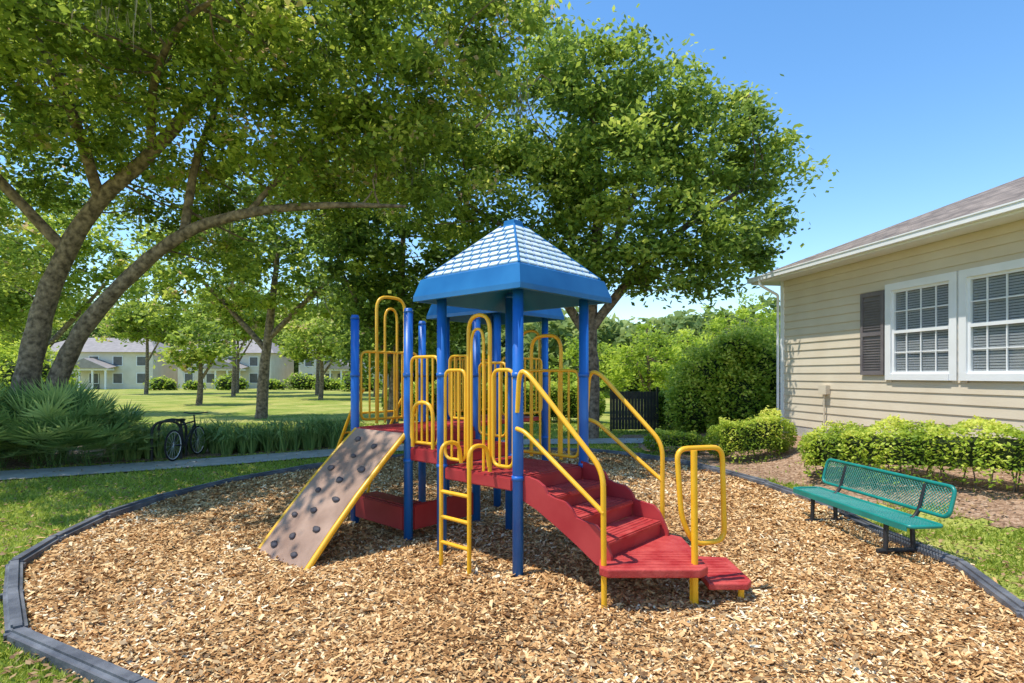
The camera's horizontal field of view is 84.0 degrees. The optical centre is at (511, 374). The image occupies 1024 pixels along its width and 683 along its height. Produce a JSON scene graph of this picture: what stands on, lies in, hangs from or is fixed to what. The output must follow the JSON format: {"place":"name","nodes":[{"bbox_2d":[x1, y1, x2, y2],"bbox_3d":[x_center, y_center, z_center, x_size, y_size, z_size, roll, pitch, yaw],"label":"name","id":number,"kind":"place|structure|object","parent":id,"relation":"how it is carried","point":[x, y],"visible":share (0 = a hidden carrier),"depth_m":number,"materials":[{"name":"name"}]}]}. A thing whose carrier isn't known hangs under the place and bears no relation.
{"place":"outdoors","nodes":[
{"label":"outdoors","id":0,"kind":"place"},
{"bbox_2d":[0,441,331,468],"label":"planting bed ground","id":1,"kind":"structure","parent":0,"point":[19,464],"depth_m":12.71,"materials":[{"name":"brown wood"}]},
{"bbox_2d":[0,374,165,468],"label":"palmetto plants","id":2,"kind":"object","parent":1,"relation":"on","point":[52,420],"visible":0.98,"depth_m":11.47,"materials":[{"name":"green plant"}]},
{"bbox_2d":[101,413,374,461],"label":"lily border plants","id":3,"kind":"object","parent":1,"relation":"on","point":[319,432],"visible":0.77,"depth_m":13.78,"materials":[{"name":"green plant"}]},
{"bbox_2d":[0,438,650,479],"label":"sidewalk","id":4,"kind":"structure","parent":0,"point":[49,472],"depth_m":12.02,"materials":[{"name":"concrete"}]},
{"bbox_2d":[164,412,207,460],"bbox_3d":[-7.368,1.363,12.865,0.574,1.012,1.708,0,0,-2],"label":"bicycle","id":5,"kind":"object","parent":4,"relation":"on","point":[192,430],"visible":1,"depth_m":12.72,"materials":[{"name":"metal"}]},
{"bbox_2d":[369,353,402,417],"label":"barrier left bars","id":6,"kind":"object","parent":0,"point":[386,385],"visible":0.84,"depth_m":7.51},
{"bbox_2d":[415,358,433,441],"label":"barrier step bars","id":7,"kind":"object","parent":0,"point":[427,399],"visible":0.93,"depth_m":6.28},
{"bbox_2d":[0,387,1023,682],"bbox_3d":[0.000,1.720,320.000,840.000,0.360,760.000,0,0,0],"label":"ground","id":8,"kind":"structure","parent":0,"point":[220,405],"depth_m":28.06,"materials":[{"name":"green plant"}]},
{"bbox_2d":[0,290,67,349],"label":"lawn tree","id":9,"kind":"object","parent":8,"relation":"on","point":[18,335],"visible":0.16,"depth_m":38.42,"materials":[{"name":"green plant"}]},
{"bbox_2d":[0,330,88,398],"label":"shrub","id":10,"kind":"object","parent":8,"relation":"on","point":[8,365],"visible":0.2,"depth_m":23.52,"materials":[{"name":"green plant"}]},
{"bbox_2d":[0,164,169,362],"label":"oak tree","id":11,"kind":"object","parent":8,"relation":"on","point":[117,268],"visible":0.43,"depth_m":26.51,"materials":[{"name":"green plant"}]},
{"bbox_2d":[47,338,177,388],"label":"townhouse","id":12,"kind":"structure","parent":8,"relation":"on","point":[115,364],"depth_m":77.38,"materials":[{"name":"beige paint"}]},
{"bbox_2d":[92,276,200,393],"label":"lawn tree","id":13,"kind":"object","parent":8,"relation":"on","point":[132,333],"visible":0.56,"depth_m":55.15,"materials":[{"name":"green plant"}]},
{"bbox_2d":[153,310,245,404],"bbox_3d":[-19.858,-1.113,36.195,5.658,6.058,4.571,0,0,0],"label":"lawn tree","id":14,"kind":"object","parent":8,"relation":"on","point":[206,354],"visible":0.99,"depth_m":35.58,"materials":[{"name":"green plant"}]},
{"bbox_2d":[178,267,285,396],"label":"lawn tree","id":15,"kind":"object","parent":8,"relation":"on","point":[255,322],"visible":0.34,"depth_m":49.20,"materials":[{"name":"green plant"}]},
{"bbox_2d":[178,339,293,388],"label":"townhouse","id":16,"kind":"structure","parent":8,"relation":"on","point":[280,370],"depth_m":80.29,"materials":[{"name":"beige paint"}]},
{"bbox_2d":[117,169,393,418],"bbox_3d":[-11.040,-3.671,25.224,12.886,11.164,6.469,0,0,0],"label":"oak tree","id":17,"kind":"object","parent":8,"relation":"on","point":[270,301],"visible":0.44,"depth_m":24.72,"materials":[{"name":"green plant"}]},
{"bbox_2d":[0,0,581,459],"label":"oak tree","id":18,"kind":"object","parent":8,"relation":"on","point":[232,44],"visible":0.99,"depth_m":11.62,"materials":[{"name":"green plant"}]},
{"bbox_2d":[283,372,315,389],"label":"shrub","id":19,"kind":"object","parent":8,"relation":"on","point":[299,381],"visible":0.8,"depth_m":73.32,"materials":[{"name":"green plant"}]},
{"bbox_2d":[270,268,344,394],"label":"lawn tree","id":20,"kind":"object","parent":8,"relation":"on","point":[317,383],"visible":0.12,"depth_m":53.11,"materials":[{"name":"green plant"}]},
{"bbox_2d":[276,306,360,399],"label":"lawn tree","id":21,"kind":"object","parent":8,"relation":"on","point":[299,351],"visible":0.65,"depth_m":43.23,"materials":[{"name":"green plant"}]},
{"bbox_2d":[299,349,388,387],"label":"townhouse","id":22,"kind":"structure","parent":8,"relation":"on","point":[336,372],"depth_m":83.73,"materials":[{"name":"beige paint"}]},
{"bbox_2d":[0,282,779,395],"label":"distant trees","id":23,"kind":"object","parent":8,"relation":"on","point":[612,330],"visible":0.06,"depth_m":48.95,"materials":[{"name":"green plant"}]},
{"bbox_2d":[268,154,529,423],"bbox_3d":[-3.760,-3.144,19.875,8.852,10.109,5.422,0,0,0],"label":"shade tree","id":24,"kind":"object","parent":8,"relation":"on","point":[383,255],"visible":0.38,"depth_m":19.18,"materials":[{"name":"green plant"}]},
{"bbox_2d":[381,380,605,423],"bbox_3d":[-0.844,1.034,23.554,9.404,1.741,2.157,0,0,10],"label":"hedge","id":25,"kind":"object","parent":8,"relation":"on","point":[554,397],"visible":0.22,"depth_m":22.71,"materials":[{"name":"green plant"}]},
{"bbox_2d":[0,447,1023,682],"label":"landscape border","id":26,"kind":"object","parent":8,"relation":"on","point":[19,633],"visible":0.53,"depth_m":5.07,"materials":[{"name":"plastic"}]},
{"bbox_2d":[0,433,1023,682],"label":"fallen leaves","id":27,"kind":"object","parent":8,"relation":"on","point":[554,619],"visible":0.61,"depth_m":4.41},
{"bbox_2d":[326,0,839,438],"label":"oak tree","id":28,"kind":"object","parent":8,"relation":"on","point":[575,178],"visible":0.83,"depth_m":15.61,"materials":[{"name":"green plant"}]},
{"bbox_2d":[549,333,633,397],"bbox_3d":[3.944,-0.187,28.885,4.491,4.199,3.289,0,0,25],"label":"ornamental tree","id":29,"kind":"object","parent":8,"relation":"on","point":[571,352],"visible":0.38,"depth_m":28.57,"materials":[{"name":"green plant"}]},
{"bbox_2d":[610,387,658,431],"bbox_3d":[4.085,1.150,19.030,1.610,1.500,0.100,0,0,0],"label":"screen fence","id":30,"kind":"object","parent":8,"relation":"on","point":[628,418],"visible":0.86,"depth_m":19.00,"materials":[{"name":"metal"}]},
{"bbox_2d":[599,320,691,392],"bbox_3d":[5.999,-0.386,27.407,5.405,4.595,4.356,0,0,0],"label":"ornamental tree","id":31,"kind":"object","parent":8,"relation":"on","point":[648,371],"visible":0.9,"depth_m":26.51,"materials":[{"name":"green plant"}]},
{"bbox_2d":[639,329,709,390],"bbox_3d":[9.130,-0.260,30.213,5.106,4.342,3.930,0,0,0],"label":"ornamental tree","id":32,"kind":"object","parent":8,"relation":"on","point":[685,343],"visible":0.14,"depth_m":29.69,"materials":[{"name":"green plant"}]},
{"bbox_2d":[662,315,779,433],"bbox_3d":[7.218,0.015,17.620,5.262,3.828,3.308,0,0,0],"label":"shrub","id":33,"kind":"object","parent":8,"relation":"on","point":[732,376],"visible":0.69,"depth_m":16.88,"materials":[{"name":"green plant"}]},
{"bbox_2d":[690,292,779,360],"bbox_3d":[13.526,-1.389,32.901,7.082,6.592,5.973,0,0,-29],"label":"ornamental tree","id":34,"kind":"object","parent":8,"relation":"on","point":[743,312],"visible":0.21,"depth_m":32.23,"materials":[{"name":"green plant"}]},
{"bbox_3d":[12.707,1.800,8.813,8.970,0.400,14.000,0,0,-9],"label":"foundation","id":35,"kind":"object","parent":8,"relation":"on","visible":0},
{"bbox_2d":[893,279,1023,383],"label":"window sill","id":36,"kind":"structure","parent":35,"relation":"on","point":[1001,382],"depth_m":10.34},
{"bbox_2d":[780,281,784,422],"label":"corner trim","id":37,"kind":"structure","parent":36,"relation":"attached to","point":[782,345],"depth_m":14.93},
{"bbox_2d":[758,212,1023,284],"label":"soffit","id":38,"kind":"structure","parent":36,"relation":"on","point":[978,227],"depth_m":10.81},
{"bbox_2d":[751,209,1023,285],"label":"fascia","id":39,"kind":"structure","parent":38,"relation":"attached to","point":[948,230],"depth_m":10.59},
{"bbox_2d":[746,198,1023,283],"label":"gutter","id":40,"kind":"object","parent":39,"relation":"attached to","point":[1009,207],"visible":1,"depth_m":10.42,"materials":[{"name":"metal"}]},
{"bbox_2d":[758,281,778,409],"bbox_3d":[6.772,-0.550,15.022,0.588,3.900,0.108,0,0,-9],"label":"downspout","id":41,"kind":"object","parent":40,"relation":"attached to","point":[777,340],"visible":0.88,"depth_m":15.02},
{"bbox_2d":[762,177,1023,279],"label":"roof","id":42,"kind":"structure","parent":39,"relation":"on","point":[1010,191],"depth_m":11.55,"materials":[{"name":"grey"}]},
{"bbox_2d":[784,230,1023,438],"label":"siding","id":43,"kind":"object","parent":36,"relation":"attached to","point":[822,331],"visible":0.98,"depth_m":12.34,"materials":[{"name":"plastic"}]},
{"bbox_2d":[860,290,884,374],"bbox_3d":[7.574,-0.870,11.962,0.045,1.740,0.620,0,0,-9],"label":"shutter","id":44,"kind":"object","parent":43,"relation":"attached to","point":[874,334],"visible":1,"depth_m":11.94,"materials":[{"name":"plastic"}]},
{"bbox_2d":[863,299,879,368],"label":"shutter louvres","id":45,"kind":"object","parent":44,"relation":"attached to","point":[871,329],"visible":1,"depth_m":11.96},
{"bbox_2d":[784,219,1023,286],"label":"frieze trim","id":46,"kind":"structure","parent":43,"relation":"attached to","point":[1015,226],"depth_m":10.87,"materials":[{"name":"wood"}]},
{"bbox_2d":[885,258,1023,380],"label":"window frames","id":47,"kind":"structure","parent":36,"relation":"attached to","point":[961,323],"depth_m":10.08,"materials":[{"name":"plastic"}]},
{"bbox_2d":[895,274,1023,370],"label":"window muntins","id":48,"kind":"object","parent":47,"relation":"attached to","point":[987,299],"depth_m":9.59,"materials":[{"name":"plastic"}]},
{"bbox_2d":[897,272,1023,370],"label":"window blinds","id":49,"kind":"object","parent":47,"relation":"in","point":[1020,367],"depth_m":9.81,"materials":[{"name":"plastic"}]},
{"bbox_2d":[901,271,1023,369],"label":"window interior","id":50,"kind":"object","parent":36,"relation":"attached to","point":[978,329],"depth_m":9.90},
{"bbox_2d":[0,0,1023,375],"label":"sky","id":51,"kind":"structure","parent":0,"point":[917,106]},
{"bbox_2d":[0,448,1023,682],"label":"mulch ground","id":52,"kind":"structure","parent":0,"point":[433,671],"depth_m":4.67,"materials":[{"name":"wood"}]},
{"bbox_2d":[260,428,402,568],"bbox_3d":[-1.951,1.283,6.229,0.925,1.247,1.479,0,0,34],"label":"climbing panel","id":53,"kind":"object","parent":52,"relation":"on","point":[305,542],"visible":0.83,"depth_m":6.13,"materials":[{"name":"plastic"}]},
{"bbox_2d":[304,433,404,569],"bbox_3d":[-1.598,1.298,5.886,0.063,1.291,1.408,0,0,34],"label":"climbing wall edge rail","id":54,"kind":"object","parent":53,"relation":"attached to","point":[348,508],"visible":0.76,"depth_m":5.81,"materials":[{"name":"yellow paint"}]},
{"bbox_2d":[350,315,359,522],"bbox_3d":[-1.980,0.573,7.173,0.118,2.655,0.119,0,0,0],"label":"deck post","id":55,"kind":"object","parent":52,"relation":"on","point":[354,374],"visible":0.66,"depth_m":7.12,"materials":[{"name":"metal"}]},
{"bbox_2d":[360,350,418,420],"bbox_3d":[-1.619,0.135,7.575,0.036,0.904,0.941,0,0,42],"label":"guard rail","id":56,"kind":"object","parent":55,"relation":"attached to","point":[383,352],"visible":0.61,"depth_m":7.36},
{"bbox_2d":[375,296,405,422],"bbox_3d":[-1.612,-0.210,7.583,0.042,1.680,0.495,0,0,42],"label":"hoop","id":57,"kind":"object","parent":56,"relation":"attached to","point":[379,299],"visible":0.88,"depth_m":7.40,"materials":[{"name":"yellow paint"}]},
{"bbox_2d":[384,308,397,422],"bbox_3d":[-1.612,-0.133,7.583,0.033,1.526,0.227,0,0,42],"label":"hoop","id":58,"kind":"object","parent":56,"relation":"attached to","point":[393,310],"visible":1,"depth_m":7.56,"materials":[{"name":"yellow paint"}]},
{"bbox_2d":[403,308,413,540],"bbox_3d":[-1.175,0.573,6.452,0.118,2.655,0.118,0,0,0],"label":"deck post","id":59,"kind":"object","parent":52,"relation":"on","point":[408,462],"visible":0.85,"depth_m":6.41,"materials":[{"name":"metal"}]},
{"bbox_2d":[356,495,403,529],"bbox_3d":[-1.577,1.635,6.812,0.972,0.270,0.070,0,0,42],"label":"panel","id":60,"kind":"object","parent":59,"relation":"attached to","point":[387,513],"visible":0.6,"depth_m":6.75,"materials":[{"name":"plastic"}]},
{"bbox_2d":[413,492,472,529],"bbox_3d":[-0.815,1.625,6.854,0.040,0.290,0.950,0,0,42],"label":"panel side","id":61,"kind":"object","parent":59,"relation":"attached to","point":[424,514],"visible":0.69,"depth_m":6.71,"materials":[{"name":"plastic"}]},
{"bbox_2d":[418,321,425,501],"bbox_3d":[-1.259,0.573,7.977,0.119,2.655,0.119,0,0,0],"label":"deck post","id":62,"kind":"object","parent":52,"relation":"on","point":[421,465],"visible":0.52,"depth_m":7.93,"materials":[{"name":"metal"}]},
{"bbox_2d":[436,298,446,550],"bbox_3d":[-0.749,0.463,6.070,0.119,2.875,0.118,0,0,0],"label":"tower post","id":63,"kind":"object","parent":52,"relation":"on","point":[441,336],"visible":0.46,"depth_m":6.03,"materials":[{"name":"metal"}]},
{"bbox_2d":[410,355,436,445],"bbox_3d":[-0.962,0.275,6.261,0.498,0.984,0.036,0,0,42],"label":"barrier step frame","id":64,"kind":"object","parent":63,"relation":"attached to","point":[411,384],"visible":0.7,"depth_m":6.40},
{"bbox_2d":[411,400,434,449],"bbox_3d":[-0.979,0.540,6.234,0.387,0.521,0.041,0,0,42],"label":"step hoop","id":65,"kind":"object","parent":64,"relation":"attached to","point":[426,403],"visible":1,"depth_m":6.19,"materials":[{"name":"yellow paint"}]},
{"bbox_2d":[444,369,466,461],"bbox_3d":[-0.592,0.415,5.930,0.347,0.964,0.036,0,0,42],"label":"barrier front frame","id":66,"kind":"object","parent":63,"relation":"attached to","point":[447,371],"visible":0.98,"depth_m":5.90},
{"bbox_2d":[451,371,459,458],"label":"barrier front bars","id":67,"kind":"object","parent":66,"relation":"attached to","point":[458,407],"visible":0.92,"depth_m":5.89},
{"bbox_2d":[439,440,462,565],"bbox_3d":[-0.612,1.280,5.737,0.042,1.240,0.310,0,0,42],"label":"ladder rail","id":68,"kind":"object","parent":52,"relation":"on","point":[450,442],"visible":0.96,"depth_m":5.62,"materials":[{"name":"metal"}]},
{"bbox_2d":[472,317,480,521],"bbox_3d":[-0.455,0.573,7.257,0.119,2.655,0.118,0,0,0],"label":"deck post","id":69,"kind":"object","parent":52,"relation":"on","point":[475,487],"visible":0.44,"depth_m":7.21,"materials":[{"name":"metal"}]},
{"bbox_2d":[467,444,490,575],"bbox_3d":[-0.314,1.280,5.471,0.042,1.240,0.310,0,0,42],"label":"ladder rail","id":70,"kind":"object","parent":52,"relation":"on","point":[476,446],"visible":0.95,"depth_m":5.36,"materials":[{"name":"metal"}]},
{"bbox_2d":[494,312,500,506],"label":"post","id":71,"kind":"object","parent":52,"relation":"on","point":[497,357],"visible":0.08,"depth_m":8.00,"materials":[{"name":"metal"}]},
{"bbox_2d":[426,304,563,324],"bbox_3d":[-0.250,-1.305,8.813,1.510,0.890,1.510,0,0,42],"label":"canopy","id":72,"kind":"object","parent":71,"relation":"attached to","point":[458,314],"visible":0.29,"depth_m":8.67,"materials":[{"name":"blue plastic"}]},
{"bbox_2d":[505,294,511,529],"bbox_3d":[-0.028,0.463,6.875,0.118,2.875,0.118,0,0,0],"label":"tower post","id":73,"kind":"object","parent":52,"relation":"on","point":[508,364],"visible":0.4,"depth_m":6.83,"materials":[{"name":"metal"}]},
{"bbox_2d":[512,288,523,576],"bbox_3d":[0.056,0.463,5.350,0.119,2.875,0.119,0,0,0],"label":"tower post","id":74,"kind":"object","parent":52,"relation":"on","point":[517,442],"visible":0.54,"depth_m":5.30,"materials":[{"name":"metal"}]},
{"bbox_2d":[491,368,511,468],"bbox_3d":[-0.085,0.415,5.476,0.304,0.964,0.036,0,0,42],"label":"barrier front frame","id":75,"kind":"object","parent":74,"relation":"attached to","point":[494,462],"visible":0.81,"depth_m":5.55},
{"bbox_2d":[498,371,507,465],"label":"barrier front bars","id":76,"kind":"object","parent":75,"relation":"attached to","point":[506,418],"visible":1,"depth_m":5.44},
{"bbox_2d":[413,219,611,312],"bbox_3d":[0.014,-1.225,6.112,1.510,0.890,1.510,0,0,42],"label":"canopy","id":77,"kind":"object","parent":74,"relation":"attached to","point":[488,288],"visible":0.8,"depth_m":5.75,"materials":[{"name":"blue plastic"}]},
{"bbox_2d":[427,225,597,278],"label":"tower roof","id":78,"kind":"structure","parent":77,"relation":"on","point":[512,254],"depth_m":5.79,"materials":[{"name":"plastic"}]},
{"bbox_2d":[448,456,577,476],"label":"deck","id":79,"kind":"structure","parent":74,"relation":"attached to","point":[507,475],"depth_m":5.91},
{"bbox_2d":[445,467,511,490],"bbox_3d":[-0.346,1.038,5.710,0.950,0.125,0.040,0,0,42],"label":"skirt front","id":80,"kind":"object","parent":79,"relation":"attached to","point":[489,480],"visible":0.81,"depth_m":5.64,"materials":[{"name":"plastic"}]},
{"bbox_2d":[467,313,491,471],"bbox_3d":[-0.330,0.165,5.696,0.344,1.571,0.041,0,0,42],"label":"entry hoop","id":81,"kind":"object","parent":79,"relation":"on","point":[484,316],"visible":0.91,"depth_m":5.60,"materials":[{"name":"yellow paint"}]},
{"bbox_2d":[470,327,484,470],"bbox_3d":[-0.345,0.238,5.680,0.202,1.424,0.029,0,0,42],"label":"entry hoop","id":82,"kind":"object","parent":81,"relation":"attached to","point":[483,390],"visible":0.98,"depth_m":5.63,"materials":[{"name":"yellow paint"}]},
{"bbox_2d":[365,422,652,537],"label":"deck ribs","id":83,"kind":"object","parent":79,"relation":"on","point":[399,426],"visible":0.53,"depth_m":5.95,"materials":[{"name":"plastic"}]},
{"bbox_2d":[515,427,603,514],"bbox_3d":[0.394,0.808,4.950,1.003,0.656,0.046,0,0,45],"label":"handrail","id":84,"kind":"object","parent":74,"relation":"attached to","point":[575,484],"visible":1,"depth_m":4.90,"materials":[{"name":"metal"}]},
{"bbox_2d":[515,369,606,608],"bbox_3d":[0.397,0.924,4.955,0.058,1.953,1.040,0,0,-45],"label":"handrail","id":85,"kind":"object","parent":74,"relation":"attached to","point":[567,424],"visible":0.97,"depth_m":4.67,"materials":[{"name":"metal"}]},
{"bbox_2d":[523,473,612,565],"bbox_3d":[0.452,1.260,5.039,1.004,0.680,0.032,0,0,42],"label":"stringer","id":86,"kind":"object","parent":74,"relation":"attached to","point":[584,536],"visible":0.81,"depth_m":5.00,"materials":[{"name":"plastic"}]},
{"bbox_2d":[541,318,547,460],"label":"post","id":87,"kind":"object","parent":52,"relation":"on","point":[544,437],"visible":0.45,"depth_m":8.81,"materials":[{"name":"metal"}]},
{"bbox_2d":[578,299,588,467],"bbox_3d":[0.776,0.463,6.155,0.118,2.875,0.119,0,0,0],"label":"tower post","id":88,"kind":"object","parent":52,"relation":"on","point":[583,374],"visible":0.48,"depth_m":6.11,"materials":[{"name":"metal"}]},
{"bbox_2d":[523,369,578,457],"bbox_3d":[0.374,0.425,6.515,0.984,0.984,0.036,0,0,42],"label":"barrier back frame","id":89,"kind":"object","parent":88,"relation":"attached to","point":[554,370],"visible":0.49,"depth_m":6.30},
{"bbox_2d":[530,334,562,459],"bbox_3d":[0.389,0.240,6.531,0.474,1.421,0.041,0,0,42],"label":"back hoop","id":90,"kind":"object","parent":89,"relation":"attached to","point":[556,337],"visible":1,"depth_m":6.38,"materials":[{"name":"yellow paint"}]},
{"bbox_2d":[581,461,668,535],"bbox_3d":[1.125,1.260,5.792,1.004,0.680,0.032,0,0,42],"label":"stringer","id":91,"kind":"object","parent":88,"relation":"attached to","point":[640,508],"visible":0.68,"depth_m":5.74,"materials":[{"name":"plastic"}]},
{"bbox_2d":[589,370,664,519],"bbox_3d":[1.148,0.774,5.909,0.926,1.653,0.063,0,0,39],"label":"handrail","id":92,"kind":"object","parent":88,"relation":"attached to","point":[644,423],"visible":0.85,"depth_m":5.68,"materials":[{"name":"metal"}]},
{"bbox_2d":[690,450,697,604],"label":"grab loop post","id":93,"kind":"object","parent":52,"relation":"on","point":[694,524],"visible":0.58,"depth_m":4.62,"materials":[{"name":"metal"}]},
{"bbox_2d":[599,534,707,577],"bbox_3d":[1.316,1.575,4.844,0.746,0.070,1.260,0,0,43],"label":"landing","id":94,"kind":"object","parent":93,"relation":"attached to","point":[660,542],"visible":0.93,"depth_m":4.65,"materials":[{"name":"plastic"}]},
{"bbox_2d":[675,445,726,545],"bbox_3d":[1.586,1.005,4.747,0.491,0.834,0.076,0,0,-16],"label":"grab loop","id":95,"kind":"object","parent":93,"relation":"attached to","point":[720,451],"visible":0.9,"depth_m":4.75,"materials":[{"name":"yellow paint"}]},
{"bbox_2d":[738,590,743,597],"bbox_3d":[1.900,1.825,4.720,0.052,0.150,0.049,0,0,0],"label":"landing leg","id":96,"kind":"object","parent":52,"relation":"on","point":[741,593],"visible":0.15,"depth_m":4.70,"materials":[{"name":"yellow paint"}]},
{"bbox_2d":[699,556,750,589],"bbox_3d":[1.800,1.722,4.984,0.399,0.055,0.728,0,0,0],"label":"transfer step","id":97,"kind":"object","parent":96,"relation":"on","point":[709,584],"visible":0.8,"depth_m":4.76,"materials":[{"name":"plastic"}]},
{"bbox_2d":[607,551,746,581],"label":"landing ribs","id":98,"kind":"object","parent":97,"relation":"on","point":[673,564],"visible":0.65,"depth_m":4.75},
{"bbox_2d":[609,525,659,555],"bbox_3d":[1.108,1.480,5.133,0.021,0.140,0.929,0,0,42],"label":"stair riser","id":99,"kind":"object","parent":98,"relation":"on","point":[632,541],"visible":0.69,"depth_m":5.11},
{"bbox_2d":[599,515,660,545],"bbox_3d":[1.004,1.423,5.226,0.324,0.045,0.950,0,0,42],"label":"tread","id":100,"kind":"object","parent":99,"relation":"on","point":[614,539],"visible":0.65,"depth_m":5.22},
{"bbox_2d":[585,505,631,526],"bbox_3d":[0.879,1.345,5.338,0.021,0.120,0.929,0,0,42],"label":"stair riser","id":101,"kind":"object","parent":100,"relation":"on","point":[618,514],"visible":0.4,"depth_m":5.43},
{"bbox_2d":[572,496,632,519],"bbox_3d":[0.778,1.272,5.428,0.324,0.045,0.950,0,0,42],"label":"tread","id":102,"kind":"object","parent":101,"relation":"on","point":[609,508],"visible":0.42,"depth_m":5.41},
{"bbox_2d":[561,489,599,505],"bbox_3d":[0.654,1.195,5.540,0.021,0.120,0.929,0,0,42],"label":"stair riser","id":103,"kind":"object","parent":102,"relation":"on","point":[578,499],"visible":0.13,"depth_m":5.54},
{"bbox_2d":[546,479,606,498],"bbox_3d":[0.553,1.133,5.630,0.324,0.045,0.950,0,0,42],"label":"tread","id":104,"kind":"object","parent":103,"relation":"on","point":[572,492],"visible":0.37,"depth_m":5.56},
{"bbox_2d":[535,468,581,486],"bbox_3d":[0.428,1.055,5.742,0.021,0.120,0.929,0,0,42],"label":"stair riser","id":105,"kind":"object","parent":104,"relation":"on","point":[556,479],"visible":0.6,"depth_m":5.78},
{"bbox_2d":[793,458,956,554],"bbox_3d":[4.047,1.491,6.590,0.575,0.781,1.980,0,0,-6],"label":"park bench","id":106,"kind":"object","parent":52,"relation":"on","point":[887,517],"visible":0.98,"depth_m":6.33,"materials":[{"name":"metal"}]},
{"bbox_2d":[530,372,569,454],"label":"barrier back bars","id":107,"kind":"object","parent":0,"point":[549,412],"visible":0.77,"depth_m":6.46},
{"bbox_2d":[618,427,1023,528],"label":"planting bed ground","id":108,"kind":"structure","parent":0,"point":[997,505],"depth_m":8.75,"materials":[{"name":"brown wood"}]},
{"bbox_2d":[643,428,706,454],"bbox_3d":[3.952,1.592,13.773,1.506,0.621,1.136,0,0,0],"label":"hedge","id":109,"kind":"object","parent":108,"relation":"on","point":[690,439],"visible":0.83,"depth_m":13.57,"materials":[{"name":"green plant"}]},
{"bbox_2d":[703,405,797,463],"bbox_3d":[5.176,1.290,12.406,1.933,1.224,1.159,0,0,17],"label":"hedge","id":110,"kind":"object","parent":108,"relation":"on","point":[758,433],"visible":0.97,"depth_m":12.14,"materials":[{"name":"green plant"}]},
{"bbox_2d":[797,414,1023,492],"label":"hedge","id":111,"kind":"object","parent":108,"relation":"on","point":[922,448],"visible":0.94,"depth_m":8.29,"materials":[{"name":"green plant"}]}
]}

